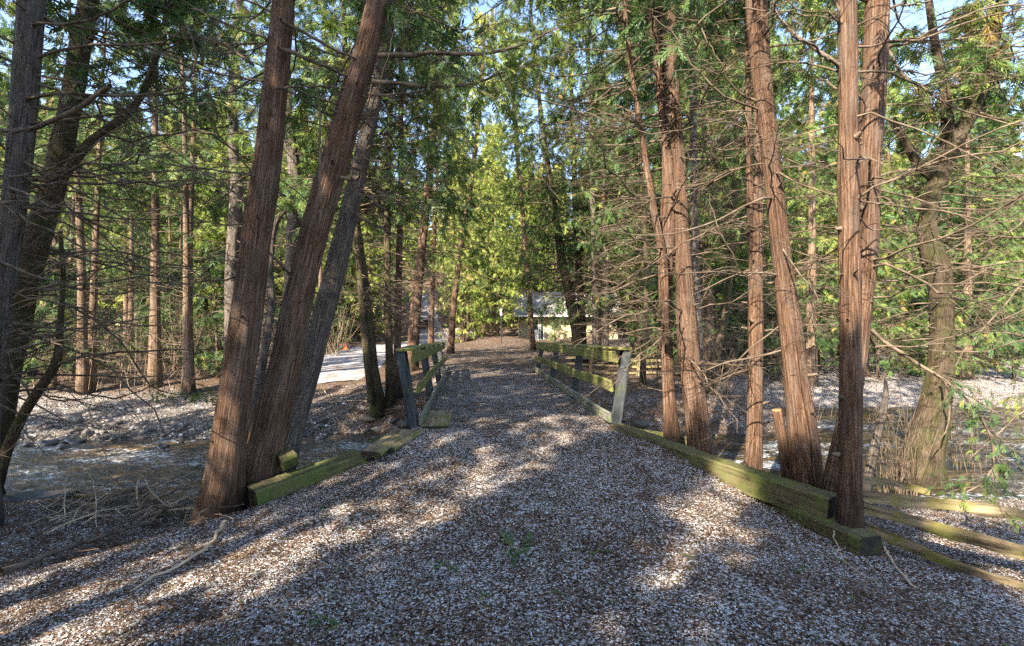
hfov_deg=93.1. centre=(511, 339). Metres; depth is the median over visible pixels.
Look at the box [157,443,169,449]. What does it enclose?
stone
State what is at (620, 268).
cedar tree
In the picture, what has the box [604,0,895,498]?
cedar tree
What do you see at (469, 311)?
cedar tree
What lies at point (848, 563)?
fallen stick
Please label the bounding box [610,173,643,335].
cedar tree
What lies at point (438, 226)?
cedar tree
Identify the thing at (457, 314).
cedar tree
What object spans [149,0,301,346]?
cedar tree
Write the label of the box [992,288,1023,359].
cedar tree
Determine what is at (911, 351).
cedar tree
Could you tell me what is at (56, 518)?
dead branch
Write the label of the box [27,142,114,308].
cedar tree
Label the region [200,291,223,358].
cedar tree
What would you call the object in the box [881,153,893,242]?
cedar tree
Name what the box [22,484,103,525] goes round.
dead branch
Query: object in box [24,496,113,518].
dead branch
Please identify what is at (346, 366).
driveway
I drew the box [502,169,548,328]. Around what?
cedar tree
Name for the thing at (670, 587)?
fallen twig
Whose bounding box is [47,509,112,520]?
dead branch
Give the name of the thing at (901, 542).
fence rail
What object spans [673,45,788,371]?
cedar tree
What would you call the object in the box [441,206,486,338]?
cedar tree
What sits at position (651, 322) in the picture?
cedar tree
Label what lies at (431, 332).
cedar tree
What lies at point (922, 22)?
sky
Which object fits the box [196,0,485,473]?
cedar tree
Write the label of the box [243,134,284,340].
cedar tree
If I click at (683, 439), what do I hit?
mossy timber
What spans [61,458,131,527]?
dead branch
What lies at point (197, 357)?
cedar tree
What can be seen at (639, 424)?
stone
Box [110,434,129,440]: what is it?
stone
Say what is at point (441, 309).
cedar tree
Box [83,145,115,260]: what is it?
cedar tree
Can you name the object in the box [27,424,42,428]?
stone
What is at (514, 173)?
cedar tree
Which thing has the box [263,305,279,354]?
cedar tree
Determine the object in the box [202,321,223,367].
cedar tree
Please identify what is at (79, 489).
dead branch
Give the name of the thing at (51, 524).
dead branch
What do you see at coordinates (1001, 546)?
fence rail
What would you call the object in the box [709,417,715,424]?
stone
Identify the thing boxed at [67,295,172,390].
bare shrub
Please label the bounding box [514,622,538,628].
fallen twig
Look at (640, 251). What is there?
cedar tree
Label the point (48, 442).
stone
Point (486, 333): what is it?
cedar tree
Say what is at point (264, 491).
mossy timber
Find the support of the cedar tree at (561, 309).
on the ground
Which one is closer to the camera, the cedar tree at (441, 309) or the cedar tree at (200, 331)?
the cedar tree at (200, 331)
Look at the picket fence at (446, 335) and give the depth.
47.00 m
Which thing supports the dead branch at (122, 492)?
on the ground
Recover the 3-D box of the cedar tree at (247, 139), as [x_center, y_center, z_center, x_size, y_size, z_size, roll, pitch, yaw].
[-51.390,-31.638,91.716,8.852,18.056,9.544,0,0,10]
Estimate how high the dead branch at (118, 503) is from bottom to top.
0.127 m
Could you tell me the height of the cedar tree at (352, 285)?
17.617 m
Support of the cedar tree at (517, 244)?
on the ground
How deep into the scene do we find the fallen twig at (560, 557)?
3.34 m
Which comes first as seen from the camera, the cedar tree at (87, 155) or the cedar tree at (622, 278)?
the cedar tree at (87, 155)
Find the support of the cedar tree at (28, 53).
on the ground
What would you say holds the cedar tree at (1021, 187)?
on the ground
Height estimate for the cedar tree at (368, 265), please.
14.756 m
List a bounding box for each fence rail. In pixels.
[863,476,929,494]
[863,491,1023,520]
[863,501,1023,559]
[864,520,1023,589]
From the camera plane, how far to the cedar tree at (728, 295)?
12.23 m
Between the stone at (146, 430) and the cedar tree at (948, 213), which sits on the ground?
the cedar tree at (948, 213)
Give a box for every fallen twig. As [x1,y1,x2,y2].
[293,579,319,583]
[303,548,330,559]
[340,607,373,622]
[412,513,448,532]
[457,522,486,538]
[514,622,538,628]
[546,547,576,563]
[566,583,590,596]
[572,603,601,611]
[576,590,612,604]
[580,556,602,561]
[621,541,654,553]
[653,581,687,590]
[672,495,698,512]
[681,607,707,614]
[697,506,738,521]
[761,579,785,581]
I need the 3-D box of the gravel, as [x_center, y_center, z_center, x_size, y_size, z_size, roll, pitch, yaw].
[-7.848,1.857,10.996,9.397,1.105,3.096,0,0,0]
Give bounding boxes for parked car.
[421,312,428,321]
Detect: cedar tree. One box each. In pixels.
[0,0,73,364]
[0,0,296,525]
[0,0,333,493]
[0,46,27,210]
[0,59,127,366]
[0,63,58,255]
[0,75,88,320]
[1,0,171,395]
[20,235,144,390]
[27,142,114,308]
[27,293,75,371]
[29,101,113,264]
[32,282,52,365]
[39,88,116,304]
[40,280,114,376]
[42,0,466,526]
[68,0,224,388]
[73,170,120,309]
[76,103,180,358]
[81,115,106,256]
[83,116,169,348]
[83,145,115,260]
[85,114,109,153]
[87,272,146,340]
[97,292,208,369]
[97,309,135,363]
[98,129,174,314]
[99,307,119,347]
[101,0,247,393]
[103,146,209,325]
[105,295,137,345]
[118,289,146,353]
[127,288,173,359]
[133,281,179,356]
[136,259,214,372]
[144,155,203,316]
[147,144,182,272]
[147,310,213,365]
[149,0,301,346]
[160,79,202,244]
[160,278,194,345]
[166,243,260,377]
[175,144,227,337]
[179,308,210,353]
[181,0,410,339]
[187,109,224,162]
[193,105,266,341]
[193,118,224,250]
[193,144,283,335]
[194,312,220,352]
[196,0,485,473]
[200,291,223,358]
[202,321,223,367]
[225,0,468,417]
[240,127,250,145]
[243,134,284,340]
[245,0,596,509]
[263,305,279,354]
[266,134,325,325]
[266,150,302,299]
[266,168,287,310]
[274,131,328,298]
[279,0,500,408]
[280,103,359,343]
[300,111,369,350]
[302,0,481,398]
[307,296,341,352]
[316,252,360,335]
[318,206,383,342]
[322,250,354,336]
[330,295,357,349]
[336,175,401,333]
[345,239,392,335]
[360,0,500,371]
[364,175,394,322]
[370,0,494,360]
[375,151,410,303]
[391,190,419,266]
[402,5,514,354]
[409,182,445,256]
[425,155,483,323]
[434,171,492,329]
[436,183,456,247]
[437,178,486,341]
[438,229,491,342]
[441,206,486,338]
[447,172,506,336]
[448,142,512,336]
[458,0,837,455]
[459,121,525,335]
[472,0,656,362]
[484,13,567,349]
[488,214,513,331]
[498,161,545,327]
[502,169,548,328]
[503,178,520,257]
[506,169,520,246]
[511,171,551,315]
[518,0,657,366]
[525,2,649,361]
[534,179,574,291]
[542,162,571,291]
[545,301,570,342]
[554,63,643,344]
[559,211,590,284]
[562,1,738,385]
[568,0,827,389]
[575,39,674,358]
[584,152,633,301]
[593,0,929,487]
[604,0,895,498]
[610,116,656,346]
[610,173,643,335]
[620,173,660,339]
[620,262,679,371]
[620,262,730,368]
[629,13,724,364]
[631,0,778,361]
[644,111,685,354]
[649,2,837,393]
[651,4,765,384]
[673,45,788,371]
[704,53,769,346]
[711,0,1023,528]
[712,21,806,354]
[714,21,832,360]
[714,311,769,371]
[714,315,769,375]
[721,0,908,386]
[743,310,834,374]
[752,0,1023,532]
[763,298,780,368]
[763,318,806,378]
[771,52,837,351]
[792,103,837,305]
[796,1,958,376]
[800,271,838,370]
[804,86,838,346]
[816,12,1023,469]
[824,183,837,348]
[837,291,928,381]
[873,88,963,356]
[875,126,960,352]
[876,65,921,355]
[879,0,1023,378]
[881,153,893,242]
[882,254,1011,386]
[883,298,925,364]
[891,279,958,374]
[898,116,974,274]
[906,105,975,288]
[907,287,1005,378]
[916,9,1023,367]
[941,49,1023,355]
[954,135,1023,333]
[973,101,1023,350]
[976,270,1023,378]
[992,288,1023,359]
[1004,129,1023,236]
[1015,136,1023,260]
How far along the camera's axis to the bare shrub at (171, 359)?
15.91 m
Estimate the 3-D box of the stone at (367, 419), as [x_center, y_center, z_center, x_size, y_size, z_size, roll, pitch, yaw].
[-3.189,1.777,10.775,0.398,0.158,0.244,8,-9,3]
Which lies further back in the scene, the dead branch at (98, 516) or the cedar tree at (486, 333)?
the cedar tree at (486, 333)
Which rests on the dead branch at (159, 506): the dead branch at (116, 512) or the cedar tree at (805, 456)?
the dead branch at (116, 512)
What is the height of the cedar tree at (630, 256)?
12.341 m
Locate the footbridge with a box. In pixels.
[395,342,631,429]
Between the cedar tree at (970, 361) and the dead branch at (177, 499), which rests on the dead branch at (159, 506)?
the dead branch at (177, 499)
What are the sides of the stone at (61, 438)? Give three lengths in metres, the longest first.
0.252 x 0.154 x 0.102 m
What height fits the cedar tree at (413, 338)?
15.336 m
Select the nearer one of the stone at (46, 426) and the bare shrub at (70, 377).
the stone at (46, 426)
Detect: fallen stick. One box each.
[0,521,153,574]
[129,519,226,592]
[832,530,882,588]
[883,546,916,588]
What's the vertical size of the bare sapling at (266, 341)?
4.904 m
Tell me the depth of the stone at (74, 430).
10.13 m
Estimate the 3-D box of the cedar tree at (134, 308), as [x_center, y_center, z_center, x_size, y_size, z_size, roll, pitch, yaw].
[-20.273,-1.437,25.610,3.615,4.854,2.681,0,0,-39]
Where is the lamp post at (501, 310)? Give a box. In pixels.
[500,309,502,342]
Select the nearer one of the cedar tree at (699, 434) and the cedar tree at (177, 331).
the cedar tree at (699, 434)
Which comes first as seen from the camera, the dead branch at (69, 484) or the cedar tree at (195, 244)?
the dead branch at (69, 484)
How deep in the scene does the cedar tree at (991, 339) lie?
6.56 m
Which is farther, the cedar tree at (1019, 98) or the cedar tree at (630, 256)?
the cedar tree at (630, 256)
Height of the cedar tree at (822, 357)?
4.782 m
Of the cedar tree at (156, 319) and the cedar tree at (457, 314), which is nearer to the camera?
the cedar tree at (156, 319)
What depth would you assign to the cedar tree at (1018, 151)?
81.19 m
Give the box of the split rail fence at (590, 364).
[562,355,680,375]
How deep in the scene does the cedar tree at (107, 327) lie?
26.73 m
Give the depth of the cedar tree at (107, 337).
19.83 m
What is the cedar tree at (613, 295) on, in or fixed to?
on the ground
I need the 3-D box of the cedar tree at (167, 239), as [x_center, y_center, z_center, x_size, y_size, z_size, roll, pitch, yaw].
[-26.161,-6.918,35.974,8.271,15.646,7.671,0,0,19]
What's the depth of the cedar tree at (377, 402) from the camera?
10.70 m
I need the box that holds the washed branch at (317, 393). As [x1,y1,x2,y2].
[314,389,341,399]
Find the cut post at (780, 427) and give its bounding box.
[772,409,789,478]
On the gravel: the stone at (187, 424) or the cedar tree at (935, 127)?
the stone at (187, 424)
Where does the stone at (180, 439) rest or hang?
in the stream water
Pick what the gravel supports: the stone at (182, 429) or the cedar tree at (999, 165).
the stone at (182, 429)
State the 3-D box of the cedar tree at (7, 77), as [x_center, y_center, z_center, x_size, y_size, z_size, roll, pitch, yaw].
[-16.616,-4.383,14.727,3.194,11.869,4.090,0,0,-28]
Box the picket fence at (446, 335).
[440,328,477,338]
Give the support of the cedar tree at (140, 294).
on the ground
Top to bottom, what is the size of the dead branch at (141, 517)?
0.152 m
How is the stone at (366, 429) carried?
on the ground
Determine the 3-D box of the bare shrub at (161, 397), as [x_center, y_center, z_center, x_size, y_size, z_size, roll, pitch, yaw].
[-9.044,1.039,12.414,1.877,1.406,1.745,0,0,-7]
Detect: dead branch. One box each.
[12,461,165,510]
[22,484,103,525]
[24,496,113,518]
[31,450,204,538]
[33,518,77,526]
[43,449,108,529]
[43,513,88,534]
[44,483,103,509]
[47,502,138,533]
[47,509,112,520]
[48,492,117,521]
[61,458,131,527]
[65,477,124,507]
[67,495,104,527]
[80,454,188,509]
[81,513,119,524]
[84,506,156,517]
[88,468,198,505]
[97,497,133,510]
[99,515,179,526]
[103,483,150,504]
[112,490,173,507]
[118,497,163,517]
[123,495,192,512]
[124,469,196,515]
[124,499,180,532]
[130,500,176,516]
[133,499,172,513]
[141,484,200,507]
[141,503,184,527]
[142,478,200,522]
[148,492,198,516]
[154,506,233,531]
[156,488,196,517]
[156,507,193,518]
[170,492,244,530]
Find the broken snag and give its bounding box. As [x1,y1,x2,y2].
[863,371,894,491]
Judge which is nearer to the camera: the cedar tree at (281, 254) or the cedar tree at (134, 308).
the cedar tree at (134, 308)
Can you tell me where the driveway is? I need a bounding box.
[318,289,447,382]
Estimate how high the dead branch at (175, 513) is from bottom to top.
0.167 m
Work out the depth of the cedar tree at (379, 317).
50.21 m
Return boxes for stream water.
[4,406,1023,500]
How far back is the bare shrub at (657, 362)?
12.34 m
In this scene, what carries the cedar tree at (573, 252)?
on the ground
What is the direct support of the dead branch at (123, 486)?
on the ground
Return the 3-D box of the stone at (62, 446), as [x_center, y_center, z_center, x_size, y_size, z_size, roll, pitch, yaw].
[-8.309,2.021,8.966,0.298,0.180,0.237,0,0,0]
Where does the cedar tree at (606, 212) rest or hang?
on the ground
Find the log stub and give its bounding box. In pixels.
[276,448,298,470]
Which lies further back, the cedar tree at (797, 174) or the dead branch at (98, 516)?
the cedar tree at (797, 174)
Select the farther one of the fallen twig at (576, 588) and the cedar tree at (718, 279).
the cedar tree at (718, 279)
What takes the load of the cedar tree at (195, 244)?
on the ground
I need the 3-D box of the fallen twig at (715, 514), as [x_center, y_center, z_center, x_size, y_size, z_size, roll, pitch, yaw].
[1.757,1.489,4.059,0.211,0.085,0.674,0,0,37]
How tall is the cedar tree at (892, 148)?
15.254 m
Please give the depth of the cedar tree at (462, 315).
37.16 m
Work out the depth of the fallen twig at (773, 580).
3.06 m
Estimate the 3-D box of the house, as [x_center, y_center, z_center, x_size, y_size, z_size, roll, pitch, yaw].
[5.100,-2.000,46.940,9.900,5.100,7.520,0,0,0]
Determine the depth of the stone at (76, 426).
10.40 m
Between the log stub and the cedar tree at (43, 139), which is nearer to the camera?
the log stub
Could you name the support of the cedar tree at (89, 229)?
on the ground
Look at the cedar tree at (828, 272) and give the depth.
32.45 m
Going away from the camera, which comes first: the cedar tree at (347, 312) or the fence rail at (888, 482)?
the fence rail at (888, 482)
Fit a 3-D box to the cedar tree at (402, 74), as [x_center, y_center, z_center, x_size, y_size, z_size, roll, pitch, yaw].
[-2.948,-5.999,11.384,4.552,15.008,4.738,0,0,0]
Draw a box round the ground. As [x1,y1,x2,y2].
[0,235,1023,645]
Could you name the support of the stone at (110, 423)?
on the gravel
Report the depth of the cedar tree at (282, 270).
35.32 m
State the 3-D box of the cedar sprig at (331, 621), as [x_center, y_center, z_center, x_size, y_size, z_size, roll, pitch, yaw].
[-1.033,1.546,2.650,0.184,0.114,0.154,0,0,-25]
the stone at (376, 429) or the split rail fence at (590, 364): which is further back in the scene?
the split rail fence at (590, 364)
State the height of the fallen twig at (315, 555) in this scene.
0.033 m
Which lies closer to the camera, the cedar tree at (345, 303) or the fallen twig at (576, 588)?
the fallen twig at (576, 588)
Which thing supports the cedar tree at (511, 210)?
on the ground
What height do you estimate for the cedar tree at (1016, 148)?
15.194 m
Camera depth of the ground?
3.70 m
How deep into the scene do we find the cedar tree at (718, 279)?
15.87 m
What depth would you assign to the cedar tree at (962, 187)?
17.37 m
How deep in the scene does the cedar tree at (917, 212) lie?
25.51 m
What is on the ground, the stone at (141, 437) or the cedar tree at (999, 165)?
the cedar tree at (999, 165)
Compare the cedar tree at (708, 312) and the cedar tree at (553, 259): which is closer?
the cedar tree at (708, 312)
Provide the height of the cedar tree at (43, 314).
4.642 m
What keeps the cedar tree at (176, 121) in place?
on the ground
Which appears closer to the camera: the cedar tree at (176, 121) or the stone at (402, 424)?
the stone at (402, 424)
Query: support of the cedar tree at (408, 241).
on the ground
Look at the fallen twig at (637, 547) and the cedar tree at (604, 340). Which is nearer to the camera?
the fallen twig at (637, 547)
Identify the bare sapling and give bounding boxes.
[0,231,217,494]
[205,209,315,439]
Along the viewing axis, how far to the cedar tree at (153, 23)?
5.97 m
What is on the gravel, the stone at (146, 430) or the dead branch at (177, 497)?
the stone at (146, 430)
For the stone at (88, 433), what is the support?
on the gravel
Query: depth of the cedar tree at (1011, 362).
17.38 m
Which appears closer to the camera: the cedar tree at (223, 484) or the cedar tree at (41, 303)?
the cedar tree at (223, 484)
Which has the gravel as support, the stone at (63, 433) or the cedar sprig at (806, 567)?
the stone at (63, 433)
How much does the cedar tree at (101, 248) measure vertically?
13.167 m
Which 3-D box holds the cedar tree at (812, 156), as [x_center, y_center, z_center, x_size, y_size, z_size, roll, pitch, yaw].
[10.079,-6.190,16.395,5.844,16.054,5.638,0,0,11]
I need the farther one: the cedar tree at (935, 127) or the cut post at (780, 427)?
the cedar tree at (935, 127)
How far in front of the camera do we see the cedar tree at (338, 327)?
28.52 m
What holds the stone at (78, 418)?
on the gravel
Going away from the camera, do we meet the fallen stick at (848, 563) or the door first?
the fallen stick at (848, 563)
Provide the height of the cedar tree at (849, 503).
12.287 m
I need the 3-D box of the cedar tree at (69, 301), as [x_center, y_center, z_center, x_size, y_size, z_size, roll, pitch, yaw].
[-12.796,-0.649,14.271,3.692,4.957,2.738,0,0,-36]
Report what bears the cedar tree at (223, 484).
on the ground
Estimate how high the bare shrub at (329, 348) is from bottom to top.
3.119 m
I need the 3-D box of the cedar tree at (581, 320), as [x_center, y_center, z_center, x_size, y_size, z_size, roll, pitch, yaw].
[2.893,-6.675,19.443,4.853,15.526,5.206,0,0,0]
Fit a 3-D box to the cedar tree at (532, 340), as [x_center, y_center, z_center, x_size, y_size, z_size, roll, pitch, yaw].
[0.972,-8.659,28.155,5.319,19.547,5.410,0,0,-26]
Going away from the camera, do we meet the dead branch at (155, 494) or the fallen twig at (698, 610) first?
the fallen twig at (698, 610)
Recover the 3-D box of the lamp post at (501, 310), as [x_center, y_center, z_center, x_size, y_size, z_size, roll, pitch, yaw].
[-0.760,-0.814,34.000,0.225,2.620,0.260,0,0,0]
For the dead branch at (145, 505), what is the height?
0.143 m
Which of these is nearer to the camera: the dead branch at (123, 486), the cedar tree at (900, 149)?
the dead branch at (123, 486)
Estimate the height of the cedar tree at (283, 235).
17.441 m
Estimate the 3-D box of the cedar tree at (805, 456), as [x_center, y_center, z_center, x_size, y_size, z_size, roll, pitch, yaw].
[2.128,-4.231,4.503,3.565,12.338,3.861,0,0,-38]
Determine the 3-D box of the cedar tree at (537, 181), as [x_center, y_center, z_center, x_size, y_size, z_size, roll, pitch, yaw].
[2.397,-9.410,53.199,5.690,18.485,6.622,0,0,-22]
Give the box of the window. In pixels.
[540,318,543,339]
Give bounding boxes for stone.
[3,485,82,501]
[17,441,34,447]
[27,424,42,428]
[34,439,59,445]
[38,422,51,425]
[43,424,53,428]
[52,444,71,449]
[54,436,67,440]
[56,431,71,435]
[62,437,87,443]
[67,413,84,424]
[69,427,82,431]
[75,424,88,428]
[80,428,94,437]
[95,429,105,433]
[107,419,122,425]
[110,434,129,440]
[133,435,149,439]
[142,428,154,433]
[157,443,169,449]
[171,438,183,442]
[175,427,187,431]
[180,422,190,426]
[315,423,324,428]
[316,419,327,423]
[359,415,376,422]
[362,427,370,431]
[371,426,380,431]
[388,417,398,422]
[396,419,407,428]
[622,416,629,421]
[629,419,647,428]
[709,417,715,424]
[733,422,743,430]
[763,416,769,423]
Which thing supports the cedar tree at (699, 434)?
on the ground
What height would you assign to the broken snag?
1.810 m
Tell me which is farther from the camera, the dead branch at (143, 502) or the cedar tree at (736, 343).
the cedar tree at (736, 343)
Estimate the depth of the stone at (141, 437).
9.80 m
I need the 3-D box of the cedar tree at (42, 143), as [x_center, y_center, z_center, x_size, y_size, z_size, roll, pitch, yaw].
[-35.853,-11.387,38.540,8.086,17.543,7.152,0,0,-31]
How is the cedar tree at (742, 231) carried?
on the ground
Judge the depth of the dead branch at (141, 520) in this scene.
4.71 m
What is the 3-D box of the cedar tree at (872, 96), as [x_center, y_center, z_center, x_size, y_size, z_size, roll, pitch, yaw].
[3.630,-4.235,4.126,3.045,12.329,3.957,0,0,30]
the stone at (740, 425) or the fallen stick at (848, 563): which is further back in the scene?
the stone at (740, 425)
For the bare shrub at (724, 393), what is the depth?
11.88 m
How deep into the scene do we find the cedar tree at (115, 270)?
21.66 m
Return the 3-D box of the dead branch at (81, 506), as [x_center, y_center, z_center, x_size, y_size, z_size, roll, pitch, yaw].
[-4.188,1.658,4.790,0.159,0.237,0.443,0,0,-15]
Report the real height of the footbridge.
1.475 m
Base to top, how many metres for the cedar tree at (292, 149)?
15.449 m
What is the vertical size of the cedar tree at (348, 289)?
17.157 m
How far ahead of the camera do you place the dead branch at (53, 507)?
5.93 m
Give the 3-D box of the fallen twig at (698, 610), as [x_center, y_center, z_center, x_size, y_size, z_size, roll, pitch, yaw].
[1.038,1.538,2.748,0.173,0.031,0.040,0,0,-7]
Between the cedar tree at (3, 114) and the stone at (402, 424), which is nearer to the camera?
the stone at (402, 424)
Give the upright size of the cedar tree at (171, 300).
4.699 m
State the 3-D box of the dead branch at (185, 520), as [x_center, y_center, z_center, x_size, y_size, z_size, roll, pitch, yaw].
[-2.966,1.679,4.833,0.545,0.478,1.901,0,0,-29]
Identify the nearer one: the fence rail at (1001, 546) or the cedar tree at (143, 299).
the fence rail at (1001, 546)
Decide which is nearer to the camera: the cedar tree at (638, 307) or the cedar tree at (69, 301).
the cedar tree at (69, 301)
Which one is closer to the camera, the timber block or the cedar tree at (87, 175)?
the timber block
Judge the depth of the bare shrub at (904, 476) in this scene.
6.25 m
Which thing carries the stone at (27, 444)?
in the stream water
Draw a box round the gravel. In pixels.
[17,390,384,440]
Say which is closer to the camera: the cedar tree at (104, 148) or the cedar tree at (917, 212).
the cedar tree at (917, 212)
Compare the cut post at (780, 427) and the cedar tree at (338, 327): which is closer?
the cut post at (780, 427)
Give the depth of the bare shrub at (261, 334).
16.95 m
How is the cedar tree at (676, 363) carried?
on the ground
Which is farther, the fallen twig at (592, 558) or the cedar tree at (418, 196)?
the cedar tree at (418, 196)
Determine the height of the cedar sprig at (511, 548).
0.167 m
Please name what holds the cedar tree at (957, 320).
on the ground
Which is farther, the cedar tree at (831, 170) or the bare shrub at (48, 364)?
the cedar tree at (831, 170)
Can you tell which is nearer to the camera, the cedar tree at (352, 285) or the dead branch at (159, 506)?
the dead branch at (159, 506)
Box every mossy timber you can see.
[246,449,366,507]
[609,423,836,518]
[641,429,686,444]
[754,499,881,556]
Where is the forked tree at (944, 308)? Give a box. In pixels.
[799,0,1023,488]
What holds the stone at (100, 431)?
on the gravel
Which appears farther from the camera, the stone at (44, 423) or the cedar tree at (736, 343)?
the cedar tree at (736, 343)
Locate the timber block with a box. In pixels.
[370,434,386,443]
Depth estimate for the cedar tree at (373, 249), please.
53.70 m
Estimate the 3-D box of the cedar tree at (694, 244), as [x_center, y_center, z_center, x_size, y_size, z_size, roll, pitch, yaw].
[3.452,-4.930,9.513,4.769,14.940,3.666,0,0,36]
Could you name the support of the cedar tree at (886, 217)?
on the ground
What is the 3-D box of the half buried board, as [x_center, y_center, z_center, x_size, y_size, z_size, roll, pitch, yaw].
[-1.265,1.198,5.772,0.155,0.076,0.870,-3,2,12]
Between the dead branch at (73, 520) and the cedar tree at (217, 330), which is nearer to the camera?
the dead branch at (73, 520)
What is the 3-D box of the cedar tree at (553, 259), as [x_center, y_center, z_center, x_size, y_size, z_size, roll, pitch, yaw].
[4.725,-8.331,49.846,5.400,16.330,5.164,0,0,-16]
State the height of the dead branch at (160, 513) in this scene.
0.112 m
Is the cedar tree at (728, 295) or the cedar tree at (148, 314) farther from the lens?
the cedar tree at (148, 314)
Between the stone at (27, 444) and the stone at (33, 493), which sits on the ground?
the stone at (33, 493)
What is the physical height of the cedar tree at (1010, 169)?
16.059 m
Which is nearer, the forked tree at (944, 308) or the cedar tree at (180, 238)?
the forked tree at (944, 308)
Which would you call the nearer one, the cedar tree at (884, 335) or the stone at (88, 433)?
the stone at (88, 433)
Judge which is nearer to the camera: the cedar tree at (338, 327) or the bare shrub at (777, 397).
the bare shrub at (777, 397)
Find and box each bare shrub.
[24,318,73,386]
[34,285,142,380]
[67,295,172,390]
[93,354,202,409]
[103,279,223,376]
[206,293,278,370]
[313,303,359,355]
[623,331,681,393]
[701,298,813,402]
[739,305,903,419]
[863,365,949,495]
[909,313,1022,477]
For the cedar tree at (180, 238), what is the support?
on the ground
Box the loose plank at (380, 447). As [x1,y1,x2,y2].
[360,428,411,457]
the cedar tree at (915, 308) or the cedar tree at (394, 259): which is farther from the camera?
the cedar tree at (394, 259)
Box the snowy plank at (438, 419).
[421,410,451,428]
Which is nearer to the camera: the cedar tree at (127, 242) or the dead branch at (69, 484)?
the dead branch at (69, 484)
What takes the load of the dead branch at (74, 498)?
on the ground
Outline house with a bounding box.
[513,292,622,339]
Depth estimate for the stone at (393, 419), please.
10.65 m
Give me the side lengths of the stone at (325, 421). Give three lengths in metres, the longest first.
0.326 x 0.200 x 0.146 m
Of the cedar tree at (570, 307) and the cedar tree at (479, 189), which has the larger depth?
the cedar tree at (479, 189)
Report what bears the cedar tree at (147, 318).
on the ground
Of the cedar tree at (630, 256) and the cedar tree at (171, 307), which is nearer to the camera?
the cedar tree at (171, 307)
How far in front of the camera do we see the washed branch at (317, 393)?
12.52 m
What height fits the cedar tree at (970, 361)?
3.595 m
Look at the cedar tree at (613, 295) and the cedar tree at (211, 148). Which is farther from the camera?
the cedar tree at (211, 148)
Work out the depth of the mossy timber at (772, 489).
4.66 m
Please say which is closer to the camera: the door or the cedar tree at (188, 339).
the cedar tree at (188, 339)
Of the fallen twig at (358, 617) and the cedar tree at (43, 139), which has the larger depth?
the cedar tree at (43, 139)
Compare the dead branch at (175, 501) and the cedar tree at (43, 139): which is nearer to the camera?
the dead branch at (175, 501)
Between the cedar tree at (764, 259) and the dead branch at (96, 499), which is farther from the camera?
the cedar tree at (764, 259)
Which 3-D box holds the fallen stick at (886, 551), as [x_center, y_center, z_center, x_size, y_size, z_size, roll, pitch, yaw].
[2.855,1.678,3.611,0.060,0.069,0.609,0,0,21]
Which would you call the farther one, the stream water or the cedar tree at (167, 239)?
the cedar tree at (167, 239)
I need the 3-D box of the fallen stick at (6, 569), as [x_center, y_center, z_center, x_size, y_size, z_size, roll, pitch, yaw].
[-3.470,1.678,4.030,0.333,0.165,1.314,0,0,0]
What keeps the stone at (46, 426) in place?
on the gravel
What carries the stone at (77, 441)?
on the gravel
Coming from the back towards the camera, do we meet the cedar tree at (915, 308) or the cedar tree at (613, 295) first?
the cedar tree at (613, 295)
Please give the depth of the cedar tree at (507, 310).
58.51 m
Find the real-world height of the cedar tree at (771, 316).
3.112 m
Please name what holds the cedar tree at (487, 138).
on the ground
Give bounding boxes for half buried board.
[386,429,424,452]
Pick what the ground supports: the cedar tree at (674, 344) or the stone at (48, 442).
the cedar tree at (674, 344)
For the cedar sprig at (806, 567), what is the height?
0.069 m
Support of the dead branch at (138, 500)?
on the dead branch at (155, 494)
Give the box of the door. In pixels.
[534,318,538,339]
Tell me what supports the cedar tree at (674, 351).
on the ground
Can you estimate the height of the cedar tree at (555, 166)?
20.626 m
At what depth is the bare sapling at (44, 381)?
5.58 m
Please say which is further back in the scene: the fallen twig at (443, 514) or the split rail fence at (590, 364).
the split rail fence at (590, 364)
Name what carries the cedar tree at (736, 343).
on the ground
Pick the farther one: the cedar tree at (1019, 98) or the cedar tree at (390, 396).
the cedar tree at (1019, 98)
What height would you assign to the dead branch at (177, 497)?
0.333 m
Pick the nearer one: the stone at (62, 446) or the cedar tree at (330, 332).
the stone at (62, 446)
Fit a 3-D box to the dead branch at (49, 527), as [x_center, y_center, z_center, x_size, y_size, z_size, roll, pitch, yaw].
[-4.470,1.919,6.281,1.619,0.551,3.941,0,0,-31]
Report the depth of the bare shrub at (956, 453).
7.59 m
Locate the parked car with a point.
(425, 320)
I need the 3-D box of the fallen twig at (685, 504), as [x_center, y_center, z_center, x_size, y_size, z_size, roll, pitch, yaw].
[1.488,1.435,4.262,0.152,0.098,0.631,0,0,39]
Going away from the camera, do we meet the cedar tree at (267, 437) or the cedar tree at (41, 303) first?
the cedar tree at (267, 437)
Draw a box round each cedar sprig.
[305,609,339,628]
[497,530,533,567]
[791,565,807,571]
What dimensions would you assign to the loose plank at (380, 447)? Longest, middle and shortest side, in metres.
1.056 x 0.238 x 0.086 m
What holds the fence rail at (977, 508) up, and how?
on the ground
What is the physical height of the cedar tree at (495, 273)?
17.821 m
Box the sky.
[0,0,1023,231]
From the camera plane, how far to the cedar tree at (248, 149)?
32.32 m

